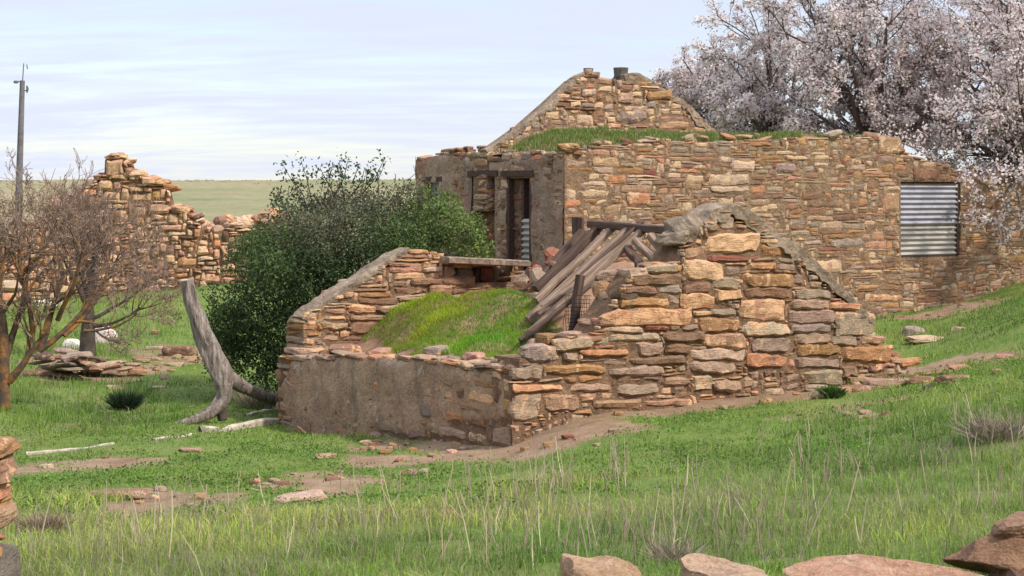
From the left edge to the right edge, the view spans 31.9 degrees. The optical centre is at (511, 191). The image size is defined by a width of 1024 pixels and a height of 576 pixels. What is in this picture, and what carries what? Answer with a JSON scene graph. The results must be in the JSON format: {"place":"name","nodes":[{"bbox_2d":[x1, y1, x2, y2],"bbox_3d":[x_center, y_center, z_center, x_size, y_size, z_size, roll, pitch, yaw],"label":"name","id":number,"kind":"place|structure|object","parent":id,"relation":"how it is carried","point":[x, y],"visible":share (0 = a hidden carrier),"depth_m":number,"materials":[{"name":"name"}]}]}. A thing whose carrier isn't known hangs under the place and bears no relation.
{"place":"outdoors","nodes":[
{"label":"outdoors","id":0,"kind":"place"},
{"bbox_2d":[0,176,1023,575],"bbox_3d":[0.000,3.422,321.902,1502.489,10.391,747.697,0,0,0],"label":"ground","id":1,"kind":"structure","parent":0,"point":[214,198],"depth_m":16.39,"materials":[{"name":"plant"}]},
{"bbox_2d":[0,436,20,575],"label":"stone pillar","id":2,"kind":"structure","parent":1,"relation":"on","point":[10,563],"depth_m":7.39,"materials":[{"name":"stone"}]},
{"bbox_2d":[13,63,28,225],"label":"utility pole","id":3,"kind":"object","parent":1,"relation":"on","point":[20,139],"visible":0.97,"depth_m":61.92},
{"bbox_2d":[8,506,83,534],"bbox_3d":[-2.747,1.904,10.435,0.490,0.158,0.440,0,0,0],"label":"dry tussock","id":4,"kind":"object","parent":1,"relation":"on","point":[60,523],"visible":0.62,"depth_m":10.40,"materials":[{"name":"beige plant"}]},
{"bbox_2d":[43,371,82,378],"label":"flat stone","id":5,"kind":"object","parent":1,"relation":"on","point":[56,374],"visible":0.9,"depth_m":25.40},
{"bbox_2d":[36,365,55,371],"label":"flat stone","id":6,"kind":"object","parent":5,"relation":"on","point":[39,368],"visible":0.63,"depth_m":25.53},
{"bbox_2d":[22,369,49,376],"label":"flat stone","id":7,"kind":"object","parent":6,"relation":"on","point":[35,372],"visible":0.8,"depth_m":25.47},
{"bbox_2d":[41,362,81,370],"bbox_3d":[-6.367,2.462,25.304,0.572,0.154,0.383,0,0,23],"label":"flat stone","id":8,"kind":"object","parent":5,"relation":"on","point":[52,367],"visible":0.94,"depth_m":25.15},
{"bbox_2d":[32,352,54,360],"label":"flat stone","id":9,"kind":"object","parent":8,"relation":"on","point":[46,356],"visible":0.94,"depth_m":25.06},
{"bbox_2d":[55,366,88,370],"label":"flat stone","id":10,"kind":"object","parent":8,"relation":"on","point":[79,368],"visible":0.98,"depth_m":25.15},
{"bbox_2d":[69,355,107,361],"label":"flat stone","id":11,"kind":"object","parent":8,"relation":"on","point":[90,358],"visible":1,"depth_m":25.14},
{"bbox_2d":[25,442,114,454],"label":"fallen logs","id":12,"kind":"object","parent":1,"relation":"on","point":[56,450],"visible":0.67,"depth_m":17.81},
{"bbox_2d":[62,339,79,349],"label":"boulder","id":13,"kind":"object","parent":1,"relation":"on","point":[69,341],"visible":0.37,"depth_m":29.04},
{"bbox_2d":[0,147,201,410],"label":"bare tree","id":14,"kind":"object","parent":1,"relation":"on","point":[42,343],"visible":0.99,"depth_m":21.95,"materials":[{"name":"orange plant"}]},
{"bbox_2d":[95,326,116,343],"bbox_3d":[-6.855,2.414,29.897,0.566,0.428,0.404,0,0,0],"label":"flat stone","id":15,"kind":"object","parent":1,"relation":"on","point":[98,337],"visible":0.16,"depth_m":29.70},
{"bbox_2d":[15,179,198,355],"bbox_3d":[-6.303,1.199,28.040,2.946,2.882,1.908,0,0,0],"label":"bare tree","id":16,"kind":"object","parent":1,"relation":"on","point":[89,343],"visible":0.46,"depth_m":27.95,"materials":[{"name":"brown plant"}]},
{"bbox_2d":[87,488,147,499],"bbox_3d":[-2.796,2.148,12.714,0.425,0.070,0.258,0,0,-13],"label":"flat stone","id":17,"kind":"object","parent":1,"relation":"on","point":[139,491],"visible":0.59,"depth_m":12.67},
{"bbox_2d":[99,388,148,409],"bbox_3d":[-4.931,2.624,22.849,0.753,0.298,0.731,0,0,0],"label":"round bush","id":18,"kind":"object","parent":1,"relation":"on","point":[120,401],"visible":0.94,"depth_m":22.74,"materials":[{"name":"green plant"}]},
{"bbox_2d":[0,152,252,302],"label":"ruined wall","id":19,"kind":"structure","parent":1,"relation":"on","point":[199,252],"depth_m":40.17,"materials":[{"name":"stone"}]},
{"bbox_2d":[127,369,147,375],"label":"flat stone","id":20,"kind":"object","parent":1,"relation":"on","point":[140,371],"visible":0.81,"depth_m":26.16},
{"bbox_2d":[153,485,166,491],"bbox_3d":[-2.544,2.152,12.972,0.077,0.047,0.108,0,0,-34],"label":"stone chip","id":21,"kind":"object","parent":1,"relation":"on","point":[162,488],"visible":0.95,"depth_m":12.94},
{"bbox_2d":[165,362,185,366],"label":"flat stone","id":22,"kind":"object","parent":1,"relation":"on","point":[179,364],"visible":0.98,"depth_m":27.12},
{"bbox_2d":[161,346,195,355],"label":"flat stone","id":23,"kind":"object","parent":1,"relation":"on","point":[175,350],"visible":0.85,"depth_m":28.20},
{"bbox_2d":[178,447,201,451],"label":"flat stone","id":24,"kind":"object","parent":1,"relation":"on","point":[192,449],"visible":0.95,"depth_m":17.20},
{"bbox_2d":[192,492,207,499],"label":"flat stone","id":25,"kind":"object","parent":1,"relation":"on","point":[200,495],"visible":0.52,"depth_m":12.54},
{"bbox_2d":[171,279,277,423],"bbox_3d":[-3.238,1.867,21.282,0.533,1.709,2.090,0,0,35],"label":"dead trunk","id":26,"kind":"object","parent":1,"relation":"on","point":[226,379],"visible":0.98,"depth_m":20.77,"materials":[{"name":"grey wood"}]},
{"bbox_2d":[198,418,280,432],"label":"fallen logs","id":27,"kind":"object","parent":1,"relation":"on","point":[262,422],"visible":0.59,"depth_m":20.23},
{"bbox_2d":[232,386,277,409],"bbox_3d":[-3.240,2.594,22.825,0.789,0.340,0.840,0,0,-43],"label":"grass tuft","id":28,"kind":"object","parent":1,"relation":"on","point":[253,402],"visible":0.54,"depth_m":22.73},
{"bbox_2d":[244,408,277,415],"bbox_3d":[-3.113,2.805,22.459,0.070,0.241,1.621,0,0,6],"label":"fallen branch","id":29,"kind":"object","parent":1,"relation":"on","point":[260,411],"visible":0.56,"depth_m":22.32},
{"bbox_2d":[274,489,328,503],"bbox_3d":[-1.488,2.148,12.560,0.381,0.097,0.224,0,0,-20],"label":"flat stone","id":30,"kind":"object","parent":1,"relation":"on","point":[316,493],"visible":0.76,"depth_m":12.51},
{"bbox_2d":[314,453,336,458],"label":"flat stone","id":31,"kind":"object","parent":1,"relation":"on","point":[327,455],"visible":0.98,"depth_m":16.70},
{"bbox_2d":[195,147,496,394],"bbox_3d":[-2.217,1.207,23.806,4.061,3.584,2.920,0,0,0],"label":"evergreen bush","id":32,"kind":"object","parent":1,"relation":"on","point":[367,238],"visible":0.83,"depth_m":23.29,"materials":[{"name":"green plant"}]},
{"bbox_2d":[357,287,584,359],"bbox_3d":[0.733,2.654,20.517,4.940,3.060,4.500,0,0,-33],"label":"earth mound","id":33,"kind":"object","parent":1,"relation":"on","point":[372,343],"visible":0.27,"depth_m":19.63,"materials":[{"name":"green plant"}]},
{"bbox_2d":[517,328,562,345],"bbox_3d":[0.302,1.468,17.936,0.545,0.177,0.106,0,0,-33],"label":"wire netting","id":34,"kind":"object","parent":33,"relation":"on","point":[529,334],"visible":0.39,"depth_m":17.84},
{"bbox_2d":[518,280,594,341],"bbox_3d":[0.479,1.231,18.587,1.105,0.041,0.056,-36,17,-25],"label":"roof rafter","id":35,"kind":"object","parent":33,"relation":"on","point":[545,320],"visible":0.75,"depth_m":18.53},
{"bbox_2d":[568,274,584,330],"bbox_3d":[0.646,1.291,18.559,0.082,0.890,0.120,13,-7,-32],"label":"upright post","id":36,"kind":"object","parent":33,"relation":"on","point":[578,284],"visible":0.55,"depth_m":18.55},
{"bbox_2d":[563,295,590,330],"bbox_3d":[0.663,1.282,18.385,0.342,0.451,0.046,0,0,-33],"label":"wire netting","id":37,"kind":"object","parent":36,"relation":"hanging from","point":[576,303],"visible":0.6,"depth_m":18.38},
{"bbox_2d":[527,221,651,335],"bbox_3d":[0.844,0.907,19.082,1.929,0.078,0.095,-41,21,-26],"label":"roof rafter","id":38,"kind":"object","parent":33,"relation":"on","point":[611,258],"visible":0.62,"depth_m":19.13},
{"bbox_2d":[540,283,573,306],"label":"roof rafter","id":39,"kind":"object","parent":38,"relation":"on","point":[559,294],"visible":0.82,"depth_m":18.81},
{"bbox_2d":[537,238,626,316],"bbox_3d":[0.763,0.896,19.146,1.418,0.042,0.064,-40,21,-27],"label":"roof rafter","id":40,"kind":"object","parent":38,"relation":"on","point":[545,309],"visible":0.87,"depth_m":18.97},
{"bbox_2d":[580,220,643,274],"bbox_3d":[1.070,0.612,19.348,1.008,0.037,0.076,-40,17,-22],"label":"roof rafter","id":41,"kind":"object","parent":40,"relation":"on","point":[619,240],"visible":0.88,"depth_m":19.35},
{"bbox_2d":[624,245,642,267],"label":"roof rafter","id":42,"kind":"object","parent":38,"relation":"on","point":[631,254],"visible":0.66,"depth_m":19.02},
{"bbox_2d":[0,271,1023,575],"bbox_3d":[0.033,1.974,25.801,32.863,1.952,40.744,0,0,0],"label":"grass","id":43,"kind":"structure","parent":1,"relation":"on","point":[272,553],"depth_m":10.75,"materials":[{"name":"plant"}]},
{"bbox_2d":[0,303,1023,518],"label":"clover","id":44,"kind":"object","parent":1,"relation":"on","point":[185,470],"visible":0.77,"depth_m":14.66,"materials":[{"name":"green plant"}]},
{"bbox_2d":[3,388,1023,575],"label":"dry stalks","id":45,"kind":"object","parent":1,"relation":"on","point":[615,460],"visible":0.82,"depth_m":10.03,"materials":[{"name":"beige plant"}]},
{"bbox_2d":[513,260,634,312],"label":"rubble bank","id":46,"kind":"structure","parent":1,"relation":"on","point":[624,264],"depth_m":22.64,"materials":[{"name":"stone"}]},
{"bbox_2d":[521,283,532,291],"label":"rubble stone","id":47,"kind":"object","parent":46,"relation":"on","point":[526,287],"visible":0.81,"depth_m":20.23,"materials":[{"name":"stone"}]},
{"bbox_2d":[572,217,583,265],"bbox_3d":[0.900,0.783,24.364,0.054,0.891,0.346,4,-2,-33],"label":"upright board","id":48,"kind":"object","parent":46,"relation":"on","point":[577,223],"visible":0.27,"depth_m":24.38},
{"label":"rubble stone","id":49,"kind":"object","parent":46,"relation":"on","visible":0},
{"bbox_2d":[513,272,528,291],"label":"rubble stone","id":50,"kind":"object","parent":49,"relation":"on","point":[522,276],"visible":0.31,"depth_m":22.00,"materials":[{"name":"stone"}]},
{"bbox_2d":[275,203,920,446],"bbox_3d":[0.925,1.554,20.681,5.680,2.891,5.315,0,0,-33],"label":"cellar ruin","id":51,"kind":"object","parent":1,"relation":"on","point":[713,301],"visible":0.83,"depth_m":18.50,"materials":[{"name":"stone"}]},
{"bbox_2d":[284,346,323,354],"bbox_3d":[-2.446,1.878,21.134,0.346,0.108,0.576,0,0,-35],"label":"cap stone","id":52,"kind":"object","parent":51,"relation":"on","point":[291,350],"visible":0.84,"depth_m":20.96,"materials":[{"name":"stone"}]},
{"bbox_2d":[328,343,362,353],"bbox_3d":[-1.924,1.818,20.430,0.414,0.173,0.309,0,0,-28],"label":"cap stone","id":53,"kind":"object","parent":51,"relation":"on","point":[350,347],"visible":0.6,"depth_m":20.33,"materials":[{"name":"stone"}]},
{"bbox_2d":[365,347,391,354],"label":"cap stone","id":54,"kind":"object","parent":51,"relation":"on","point":[379,350],"visible":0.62,"depth_m":19.70,"materials":[{"name":"stone"}]},
{"bbox_2d":[423,345,449,355],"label":"cap stone","id":55,"kind":"object","parent":51,"relation":"on","point":[434,350],"visible":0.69,"depth_m":18.70,"materials":[{"name":"stone"}]},
{"bbox_2d":[462,352,485,359],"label":"cap stone","id":56,"kind":"object","parent":51,"relation":"on","point":[473,355],"visible":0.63,"depth_m":18.03,"materials":[{"name":"stone"}]},
{"bbox_2d":[468,358,489,364],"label":"cap stone","id":57,"kind":"object","parent":51,"relation":"on","point":[475,361],"visible":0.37,"depth_m":17.69,"materials":[{"name":"stone"}]},
{"bbox_2d":[587,220,663,233],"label":"roof beam","id":58,"kind":"structure","parent":51,"relation":"attached to","point":[643,228],"depth_m":19.65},
{"bbox_2d":[531,226,603,291],"bbox_3d":[0.629,0.722,19.947,1.158,0.093,0.128,-44,24,-28],"label":"roof rafter","id":59,"kind":"object","parent":58,"relation":"on","point":[577,248],"visible":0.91,"depth_m":19.90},
{"bbox_2d":[533,221,616,303],"bbox_3d":[0.713,0.764,19.646,1.430,0.078,0.120,-41,22,-28],"label":"roof rafter","id":60,"kind":"object","parent":58,"relation":"on","point":[570,268],"visible":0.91,"depth_m":19.57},
{"bbox_2d":[524,220,635,322],"bbox_3d":[0.750,0.847,19.305,1.772,0.078,0.104,-41,22,-28],"label":"roof rafter","id":61,"kind":"object","parent":58,"relation":"on","point":[530,316],"visible":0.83,"depth_m":19.24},
{"bbox_2d":[646,233,659,249],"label":"roof rafter","id":62,"kind":"object","parent":58,"relation":"on","point":[651,237],"visible":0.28,"depth_m":19.08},
{"bbox_2d":[631,238,654,261],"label":"roof rafter","id":63,"kind":"object","parent":51,"relation":"attached to","point":[643,248],"visible":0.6,"depth_m":19.07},
{"bbox_2d":[560,553,641,575],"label":"wall stone","id":64,"kind":"object","parent":1,"relation":"on","point":[574,565],"visible":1,"depth_m":6.26,"materials":[{"name":"stone"}]},
{"bbox_2d":[632,529,712,563],"bbox_3d":[0.791,1.729,8.754,0.472,0.174,0.495,0,0,0],"label":"dry tussock","id":65,"kind":"object","parent":1,"relation":"on","point":[679,554],"visible":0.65,"depth_m":8.76,"materials":[{"name":"beige plant"}]},
{"bbox_2d":[649,37,762,132],"bbox_3d":[3.911,-0.562,36.061,2.482,5.096,2.023,0,0,-31],"label":"almond tree","id":66,"kind":"object","parent":1,"relation":"on","point":[683,84],"visible":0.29,"depth_m":35.62,"materials":[{"name":"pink plant"}]},
{"bbox_2d":[415,67,1023,315],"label":"stone house","id":67,"kind":"structure","parent":1,"relation":"on","point":[865,219],"depth_m":27.15,"materials":[{"name":"stone"}]},
{"bbox_2d":[431,182,439,208],"bbox_3d":[-1.120,0.070,27.602,0.030,0.454,0.422,0,0,-33],"label":"window","id":68,"kind":"structure","parent":67,"relation":"in","point":[433,184],"depth_m":27.69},
{"bbox_2d":[506,178,531,270],"bbox_3d":[0.229,0.589,25.635,0.310,1.591,0.660,0,0,-33],"label":"door","id":69,"kind":"structure","parent":67,"relation":"in","point":[526,208],"depth_m":25.60,"materials":[{"name":"wood"}]},
{"bbox_2d":[500,124,860,153],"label":"roof grass","id":70,"kind":"structure","parent":67,"relation":"on","point":[571,133],"depth_m":26.11,"materials":[{"name":"plant"}]},
{"bbox_2d":[901,182,958,257],"bbox_3d":[6.613,0.440,28.533,1.358,1.209,0.099,0,0,-33],"label":"window","id":71,"kind":"structure","parent":67,"relation":"in","point":[928,209],"depth_m":28.53,"materials":[{"name":"metal"}]},
{"bbox_2d":[681,553,766,575],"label":"wall stone","id":72,"kind":"object","parent":1,"relation":"on","point":[696,564],"visible":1,"depth_m":6.29,"materials":[{"name":"stone"}]},
{"bbox_2d":[692,0,845,133],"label":"almond tree","id":73,"kind":"object","parent":1,"relation":"on","point":[736,103],"visible":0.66,"depth_m":33.94,"materials":[{"name":"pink plant"}]},
{"bbox_2d":[804,384,826,391],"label":"flat stone","id":74,"kind":"object","parent":1,"relation":"on","point":[810,387],"visible":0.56,"depth_m":18.81,"materials":[{"name":"stone"}]},
{"bbox_2d":[811,391,826,398],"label":"flat stone","id":75,"kind":"object","parent":1,"relation":"on","point":[817,394],"visible":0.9,"depth_m":17.73,"materials":[{"name":"stone"}]},
{"bbox_2d":[816,384,847,398],"bbox_3d":[3.173,1.972,17.770,0.357,0.153,0.361,0,0,0],"label":"leafy weed","id":76,"kind":"object","parent":1,"relation":"on","point":[832,392],"visible":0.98,"depth_m":17.70,"materials":[{"name":"green plant"}]},
{"bbox_2d":[839,384,871,391],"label":"flat stone","id":77,"kind":"object","parent":1,"relation":"on","point":[858,387],"visible":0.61,"depth_m":18.26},
{"bbox_2d":[731,0,983,156],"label":"almond tree","id":78,"kind":"object","parent":1,"relation":"on","point":[838,30],"visible":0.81,"depth_m":32.05,"materials":[{"name":"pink plant"}]},
{"bbox_2d":[782,554,983,575],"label":"wall stone","id":79,"kind":"object","parent":1,"relation":"on","point":[854,565],"visible":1,"depth_m":6.31,"materials":[{"name":"stone"}]},
{"bbox_2d":[859,377,909,389],"bbox_3d":[3.871,1.993,18.515,0.538,0.145,0.322,0,0,0],"label":"flat stone","id":80,"kind":"object","parent":1,"relation":"on","point":[875,382],"visible":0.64,"depth_m":18.39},
{"bbox_2d":[902,326,924,335],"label":"flat stone","id":81,"kind":"object","parent":1,"relation":"on","point":[908,329],"visible":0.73,"depth_m":24.64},
{"bbox_2d":[907,376,933,383],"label":"flat stone","id":82,"kind":"object","parent":1,"relation":"on","point":[917,379],"visible":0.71,"depth_m":18.47,"materials":[{"name":"stone"}]},
{"bbox_2d":[904,335,943,342],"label":"flat stone","id":83,"kind":"object","parent":1,"relation":"on","point":[919,339],"visible":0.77,"depth_m":23.41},
{"bbox_2d":[856,0,1023,255],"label":"almond tree","id":84,"kind":"object","parent":1,"relation":"on","point":[996,114],"visible":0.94,"depth_m":30.72,"materials":[{"name":"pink plant"}]},
{"bbox_2d":[875,0,1023,165],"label":"almond tree","id":85,"kind":"object","parent":1,"relation":"on","point":[983,4],"visible":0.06,"depth_m":35.63,"materials":[{"name":"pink plant"}]},
{"bbox_2d":[934,374,968,383],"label":"flat stone","id":86,"kind":"object","parent":1,"relation":"on","point":[942,378],"visible":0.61,"depth_m":17.26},
{"bbox_2d":[946,364,969,371],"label":"flat stone","id":87,"kind":"object","parent":1,"relation":"on","point":[953,367],"visible":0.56,"depth_m":18.90,"materials":[{"name":"stone"}]},
{"bbox_2d":[943,533,1023,573],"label":"wall stone","id":88,"kind":"object","parent":1,"relation":"on","point":[989,552],"visible":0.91,"depth_m":6.82,"materials":[{"name":"stone"}]},
{"bbox_2d":[991,511,1023,538],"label":"wall stone","id":89,"kind":"object","parent":88,"relation":"on","point":[1010,526],"visible":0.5,"depth_m":6.84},
{"bbox_2d":[945,406,1023,442],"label":"dry tussock","id":90,"kind":"object","parent":1,"relation":"on","point":[1003,429],"visible":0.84,"depth_m":12.36,"materials":[{"name":"brown plant"}]},
{"bbox_2d":[987,568,1023,575],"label":"wall stone","id":91,"kind":"object","parent":1,"relation":"on","point":[1008,572],"visible":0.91,"depth_m":6.75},
{"bbox_2d":[0,0,1023,180],"label":"sky","id":92,"kind":"structure","parent":0,"point":[223,90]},
{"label":"rubble stone","id":93,"kind":"object","parent":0,"visible":0},
{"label":"rubble stone","id":94,"kind":"object","parent":93,"relation":"on","visible":0},
{"bbox_2d":[529,267,544,283],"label":"rubble stone","id":95,"kind":"object","parent":94,"relation":"on","point":[536,274],"visible":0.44,"depth_m":20.13,"materials":[{"name":"stone"}]},
{"bbox_2d":[542,229,585,272],"bbox_3d":[0.577,0.705,20.419,0.120,0.092,0.846,0,37,48],"label":"roof rafter","id":96,"kind":"object","parent":95,"relation":"on","point":[577,236],"visible":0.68,"depth_m":20.45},
{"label":"rubble stone","id":97,"kind":"object","parent":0,"visible":0},
{"bbox_2d":[543,247,557,260],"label":"rubble stone","id":98,"kind":"object","parent":97,"relation":"on","point":[549,251],"visible":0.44,"depth_m":21.88,"materials":[{"name":"stone"}]},
{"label":"rubble stone","id":99,"kind":"object","parent":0,"visible":0},
{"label":"rubble stone","id":100,"kind":"object","parent":99,"relation":"on","visible":0},
{"bbox_2d":[233,216,252,227],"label":"rubble stone","id":101,"kind":"object","parent":100,"relation":"on","point":[237,219],"visible":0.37,"depth_m":45.79,"materials":[{"name":"stone"}]},
{"bbox_2d":[240,214,255,226],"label":"rubble stone","id":102,"kind":"object","parent":101,"relation":"on","point":[244,217],"visible":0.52,"depth_m":45.80,"materials":[{"name":"stone"}]},
{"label":"rubble stone","id":103,"kind":"object","parent":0,"visible":0},
{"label":"rubble stone","id":104,"kind":"object","parent":103,"relation":"on","visible":0},
{"bbox_2d":[213,216,233,224],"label":"rubble stone","id":105,"kind":"object","parent":104,"relation":"on","point":[219,220],"visible":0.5,"depth_m":45.73,"materials":[{"name":"stone"}]},
{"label":"rubble stone","id":106,"kind":"object","parent":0,"visible":0},
{"bbox_2d":[251,215,260,225],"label":"rubble stone","id":107,"kind":"object","parent":106,"relation":"on","point":[255,218],"visible":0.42,"depth_m":45.78,"materials":[{"name":"stone"}]},
{"bbox_2d":[254,214,273,227],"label":"rubble stone","id":108,"kind":"object","parent":107,"relation":"on","point":[263,220],"visible":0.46,"depth_m":45.69,"materials":[{"name":"stone"}]},
{"bbox_2d":[260,208,278,219],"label":"rubble stone","id":109,"kind":"object","parent":108,"relation":"on","point":[263,212],"visible":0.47,"depth_m":45.77,"materials":[{"name":"stone"}]},
{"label":"flat stone","id":110,"kind":"object","parent":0,"visible":0},
{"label":"flat stone","id":111,"kind":"object","parent":110,"relation":"on","visible":0},
{"bbox_2d":[54,347,79,353],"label":"flat stone","id":112,"kind":"object","parent":111,"relation":"on","point":[62,350],"visible":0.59,"depth_m":26.03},
{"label":"flat stone","id":113,"kind":"object","parent":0,"visible":0},
{"bbox_2d":[86,363,121,372],"bbox_3d":[-5.920,2.546,25.974,0.515,0.134,0.365,0,0,-20],"label":"flat stone","id":114,"kind":"object","parent":113,"relation":"on","point":[111,366],"visible":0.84,"depth_m":25.86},
{"bbox_2d":[81,364,102,371],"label":"flat stone","id":115,"kind":"object","parent":114,"relation":"on","point":[93,368],"visible":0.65,"depth_m":25.71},
{"bbox_2d":[99,366,132,373],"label":"flat stone","id":116,"kind":"object","parent":114,"relation":"on","point":[121,369],"visible":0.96,"depth_m":25.90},
{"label":"flat stone","id":117,"kind":"object","parent":116,"relation":"on","visible":0},
{"bbox_2d":[93,360,122,365],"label":"flat stone","id":118,"kind":"object","parent":117,"relation":"on","point":[109,362],"visible":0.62,"depth_m":26.07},
{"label":"flat stone","id":119,"kind":"object","parent":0,"visible":0},
{"bbox_2d":[56,360,80,363],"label":"flat stone","id":120,"kind":"object","parent":119,"relation":"on","point":[76,361],"visible":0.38,"depth_m":25.43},
{"bbox_2d":[60,353,84,361],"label":"flat stone","id":121,"kind":"object","parent":120,"relation":"on","point":[64,358],"visible":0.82,"depth_m":25.39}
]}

